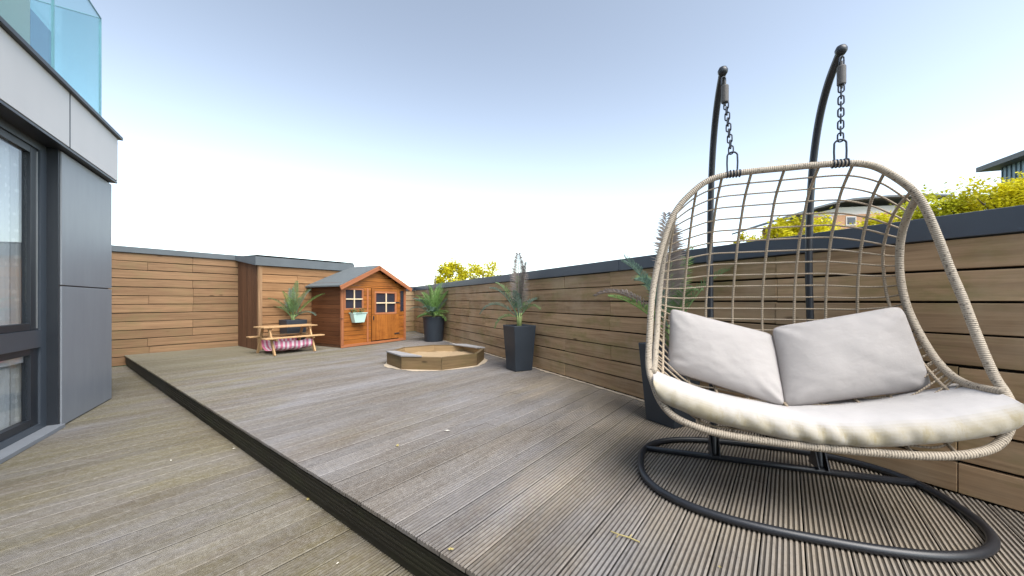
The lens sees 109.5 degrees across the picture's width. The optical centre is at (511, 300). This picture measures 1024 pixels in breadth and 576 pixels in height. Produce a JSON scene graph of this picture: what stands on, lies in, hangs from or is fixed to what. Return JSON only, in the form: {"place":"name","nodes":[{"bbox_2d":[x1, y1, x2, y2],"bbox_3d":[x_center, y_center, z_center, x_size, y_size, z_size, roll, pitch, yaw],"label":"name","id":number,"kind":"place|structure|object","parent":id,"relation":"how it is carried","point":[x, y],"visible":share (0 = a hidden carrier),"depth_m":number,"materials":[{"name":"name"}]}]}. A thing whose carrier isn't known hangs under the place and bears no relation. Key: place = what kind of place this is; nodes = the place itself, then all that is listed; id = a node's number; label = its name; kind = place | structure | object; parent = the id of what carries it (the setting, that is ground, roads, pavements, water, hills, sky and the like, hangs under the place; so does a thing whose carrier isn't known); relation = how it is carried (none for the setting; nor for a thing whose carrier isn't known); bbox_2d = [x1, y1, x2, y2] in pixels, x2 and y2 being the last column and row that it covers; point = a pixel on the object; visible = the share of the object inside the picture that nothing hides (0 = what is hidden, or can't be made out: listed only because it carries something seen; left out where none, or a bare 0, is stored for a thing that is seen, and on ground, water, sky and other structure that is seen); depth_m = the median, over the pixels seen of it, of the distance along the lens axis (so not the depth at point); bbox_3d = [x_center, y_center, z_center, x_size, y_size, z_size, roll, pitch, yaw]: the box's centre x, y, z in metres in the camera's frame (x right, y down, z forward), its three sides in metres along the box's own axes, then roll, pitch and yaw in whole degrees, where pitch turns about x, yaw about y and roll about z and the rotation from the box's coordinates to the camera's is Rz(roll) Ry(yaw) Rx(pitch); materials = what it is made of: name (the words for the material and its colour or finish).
{"place":"outdoors","nodes":[
{"label":"outdoors","id":0,"kind":"place"},
{"bbox_2d":[0,366,414,575],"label":"deck","id":1,"kind":"structure","parent":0,"point":[108,488],"depth_m":2.09,"materials":[{"name":"grey wood"}]},
{"bbox_2d":[0,0,122,463],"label":"apartment building","id":2,"kind":"structure","parent":1,"relation":"on","point":[60,136],"depth_m":3.37,"materials":[{"name":"paint"}]},
{"bbox_2d":[0,118,45,449],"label":"window frame","id":3,"kind":"structure","parent":2,"relation":"in","point":[24,343],"depth_m":3.18,"materials":[{"name":"paint"}]},
{"bbox_2d":[30,8,50,65],"bbox_3d":[-4.925,-2.463,3.769,0.030,0.914,0.380,0,0,-32],"label":"glass panel","id":4,"kind":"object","parent":2,"relation":"in","point":[40,35],"depth_m":3.76,"materials":[{"name":"blue glass"}]},
{"bbox_2d":[108,245,238,366],"bbox_3d":[-7.421,0.102,6.358,0.240,2.195,4.380,0,0,37],"label":"back fence","id":5,"kind":"object","parent":1,"relation":"on","point":[164,300],"visible":0.44,"depth_m":7.14,"materials":[{"name":"brown wood"}]},
{"bbox_2d":[125,357,468,575],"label":"deck step","id":6,"kind":"object","parent":1,"relation":"on","point":[412,556],"visible":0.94,"depth_m":2.01,"materials":[{"name":"brown wood"}]},
{"bbox_2d":[124,331,1023,575],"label":"deck","id":7,"kind":"structure","parent":1,"relation":"on","point":[534,472],"depth_m":2.04,"materials":[{"name":"grey wood"}]},
{"bbox_2d":[246,324,324,355],"bbox_3d":[-4.360,0.747,7.000,0.790,0.526,1.060,0,0,33],"label":"picnic table","id":8,"kind":"object","parent":7,"relation":"on","point":[261,337],"visible":0.99,"depth_m":6.84,"materials":[{"name":"brown wood"}]},
{"bbox_2d":[261,338,311,350],"bbox_3d":[-4.360,0.848,7.000,0.624,0.227,0.674,0,0,33],"label":"striped cloth","id":9,"kind":"object","parent":8,"relation":"hanging from","point":[287,344],"visible":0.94,"depth_m":6.91,"materials":[{"name":"pink fabric"}]},
{"bbox_2d":[235,255,353,349],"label":"timber store","id":10,"kind":"structure","parent":7,"relation":"on","point":[263,280],"depth_m":7.64,"materials":[{"name":"brown wood"}]},
{"bbox_2d":[270,281,324,339],"bbox_3d":[-4.539,0.285,7.611,0.983,1.430,0.716,0,0,7],"label":"potted palm","id":11,"kind":"object","parent":7,"relation":"on","point":[292,320],"visible":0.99,"depth_m":7.55,"materials":[{"name":"plant"}]},
{"bbox_2d":[305,265,411,347],"bbox_3d":[-3.734,0.093,8.675,1.642,1.803,2.039,0,0,29],"label":"playhouse","id":12,"kind":"object","parent":7,"relation":"on","point":[378,294],"visible":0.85,"depth_m":8.05,"materials":[{"name":"brown wood"}]},
{"bbox_2d":[344,288,363,309],"bbox_3d":[-3.420,-0.032,7.828,0.034,0.465,0.483,0,0,29],"label":"window","id":13,"kind":"structure","parent":12,"relation":"in","point":[353,297],"depth_m":7.82,"materials":[{"name":"brown wood"}]},
{"bbox_2d":[349,308,367,322],"bbox_3d":[-3.321,0.313,7.817,0.202,0.323,0.396,0,0,29],"label":"hanging planter","id":14,"kind":"object","parent":12,"relation":"hanging from","point":[359,316],"visible":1,"depth_m":7.77,"materials":[{"name":"plastic"}]},
{"bbox_2d":[371,288,399,340],"bbox_3d":[-2.986,0.318,8.578,0.052,1.195,0.820,0,0,29],"label":"door","id":15,"kind":"structure","parent":12,"relation":"in","point":[385,325],"depth_m":8.56,"materials":[{"name":"brown wood"}]},
{"bbox_2d":[355,285,413,331],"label":"corner wall","id":16,"kind":"structure","parent":7,"relation":"on","point":[409,311],"depth_m":11.65,"materials":[{"name":"brown wood"}]},
{"bbox_2d":[413,270,447,341],"bbox_3d":[-2.002,0.117,8.896,0.967,1.767,1.152,0,0,27],"label":"potted palm","id":17,"kind":"object","parent":7,"relation":"on","point":[433,324],"visible":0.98,"depth_m":8.77,"materials":[{"name":"plant"}]},
{"bbox_2d":[386,344,484,369],"bbox_3d":[-1.225,0.896,5.930,1.527,0.208,1.506,0,0,0],"label":"sandpit","id":18,"kind":"object","parent":7,"relation":"on","point":[402,358],"visible":0.95,"depth_m":5.41,"materials":[{"name":"brown wood"}]},
{"bbox_2d":[411,351,473,357],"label":"sand","id":19,"kind":"structure","parent":18,"relation":"in","point":[441,354],"depth_m":6.29,"materials":[{"name":"beige sand"}]},
{"bbox_2d":[479,253,541,371],"bbox_3d":[-0.007,0.147,5.223,0.934,1.707,0.582,0,0,12],"label":"potted palm","id":20,"kind":"object","parent":7,"relation":"on","point":[519,338],"visible":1,"depth_m":5.17,"materials":[{"name":"plastic"}]},
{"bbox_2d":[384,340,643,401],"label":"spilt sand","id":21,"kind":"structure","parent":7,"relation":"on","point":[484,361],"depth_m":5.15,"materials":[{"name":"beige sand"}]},
{"bbox_2d":[611,531,639,542],"bbox_3d":[0.476,0.992,1.525,0.119,0.010,0.044,0,0,20],"label":"twig","id":22,"kind":"object","parent":7,"relation":"on","point":[629,537],"visible":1,"depth_m":1.52,"materials":[{"name":"beige wood"}]},
{"bbox_2d":[593,212,733,428],"bbox_3d":[1.240,0.127,3.046,1.023,1.747,1.032,0,0,-29],"label":"potted palm","id":23,"kind":"object","parent":7,"relation":"on","point":[655,412],"visible":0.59,"depth_m":2.99,"materials":[{"name":"plant"}]},
{"bbox_2d":[638,44,1000,561],"bbox_3d":[1.455,-0.167,1.969,1.457,2.331,1.083,0,0,19],"label":"swing stand","id":24,"kind":"object","parent":7,"relation":"on","point":[990,547],"visible":0.8,"depth_m":2.05,"materials":[{"name":"metal"}]},
{"bbox_2d":[645,56,1015,460],"bbox_3d":[1.429,-0.313,1.887,1.388,1.915,0.761,0,0,19],"label":"chair","id":25,"kind":"object","parent":24,"relation":"hanging from","point":[1000,442],"visible":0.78,"depth_m":1.90,"materials":[{"name":"wicker"}]},
{"bbox_2d":[652,371,1023,446],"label":"seat cushion","id":26,"kind":"object","parent":25,"relation":"in","point":[930,416],"visible":0.87,"depth_m":1.55,"materials":[{"name":"fabric"}]},
{"bbox_2d":[668,309,783,404],"bbox_3d":[1.208,0.305,2.090,0.575,0.502,0.263,0,0,19],"label":"pillow","id":27,"kind":"object","parent":26,"relation":"on","point":[737,358],"visible":0.98,"depth_m":2.02,"materials":[{"name":"fabric"}]},
{"bbox_2d":[773,307,930,405],"bbox_3d":[1.750,0.295,1.893,0.611,0.522,0.260,0,0,19],"label":"pillow","id":28,"kind":"object","parent":26,"relation":"on","point":[865,354],"visible":0.99,"depth_m":1.82,"materials":[{"name":"fabric"}]},
{"bbox_2d":[30,0,1023,286],"label":"sky","id":29,"kind":"structure","parent":0,"point":[406,138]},
{"bbox_2d":[321,448,903,575],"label":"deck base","id":30,"kind":"object","parent":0,"point":[763,522],"depth_m":1.72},
{"bbox_2d":[732,194,952,237],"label":"brick house","id":31,"kind":"structure","parent":0,"point":[857,208],"depth_m":32.20,"materials":[{"name":"brown brick"}]},
{"bbox_2d":[846,216,855,225],"bbox_3d":[29.960,-7.033,31.963,0.900,0.800,0.075,0,0,0],"label":"window","id":32,"kind":"structure","parent":31,"relation":"in","point":[849,219],"depth_m":31.92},
{"bbox_2d":[976,150,1023,182],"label":"modern building","id":33,"kind":"structure","parent":0,"point":[1009,166],"depth_m":33.79,"materials":[{"name":"grey metal"}]},
{"label":"ground","id":34,"kind":"structure","parent":0,"visible":0},
{"bbox_2d":[433,258,464,283],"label":"tree","id":35,"kind":"object","parent":34,"relation":"on","point":[447,270],"visible":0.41,"depth_m":25.46,"materials":[{"name":"yellow plant"}]},
{"bbox_2d":[447,265,476,281],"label":"tree","id":36,"kind":"object","parent":34,"relation":"on","point":[464,272],"visible":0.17,"depth_m":28.58,"materials":[{"name":"yellow plant"}]},
{"bbox_2d":[461,259,500,279],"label":"tree","id":37,"kind":"object","parent":34,"relation":"on","point":[478,271],"visible":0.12,"depth_m":26.21,"materials":[{"name":"yellow plant"}]},
{"bbox_2d":[414,205,1023,511],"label":"parapet wall","id":38,"kind":"structure","parent":34,"relation":"on","point":[582,333],"depth_m":2.32,"materials":[{"name":"brown wood"}]},
{"bbox_2d":[733,231,756,243],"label":"tree","id":39,"kind":"object","parent":34,"relation":"on","point":[742,237],"visible":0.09,"depth_m":25.81,"materials":[{"name":"yellow plant"}]},
{"bbox_2d":[756,212,838,238],"bbox_3d":[17.042,-0.148,22.220,4.124,10.304,4.126,0,0,-21],"label":"tree","id":40,"kind":"object","parent":34,"relation":"on","point":[785,232],"visible":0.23,"depth_m":21.63,"materials":[{"name":"yellow plant"}]},
{"bbox_2d":[803,207,862,233],"bbox_3d":[20.444,-0.470,22.812,4.345,10.948,4.142,0,0,29],"label":"tree","id":41,"kind":"object","parent":34,"relation":"on","point":[827,219],"visible":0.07,"depth_m":23.12,"materials":[{"name":"yellow plant"}]},
{"bbox_2d":[850,210,901,226],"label":"tree","id":42,"kind":"object","parent":34,"relation":"on","point":[883,217],"visible":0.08,"depth_m":24.13,"materials":[{"name":"yellow plant"}]},
{"bbox_2d":[888,181,981,220],"bbox_3d":[30.388,-1.726,26.238,5.424,13.459,5.178,0,0,-26],"label":"tree","id":43,"kind":"object","parent":34,"relation":"on","point":[917,213],"visible":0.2,"depth_m":24.90,"materials":[{"name":"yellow plant"}]},
{"bbox_2d":[933,180,1003,211],"bbox_3d":[33.130,-1.726,26.638,4.599,13.458,5.068,0,0,-39],"label":"tree","id":44,"kind":"object","parent":34,"relation":"on","point":[982,196],"visible":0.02,"depth_m":25.36,"materials":[{"name":"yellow plant"}]},
{"bbox_2d":[936,171,1023,214],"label":"tree","id":45,"kind":"object","parent":34,"relation":"on","point":[1012,188],"visible":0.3,"depth_m":23.12,"materials":[{"name":"yellow plant"}]}
]}

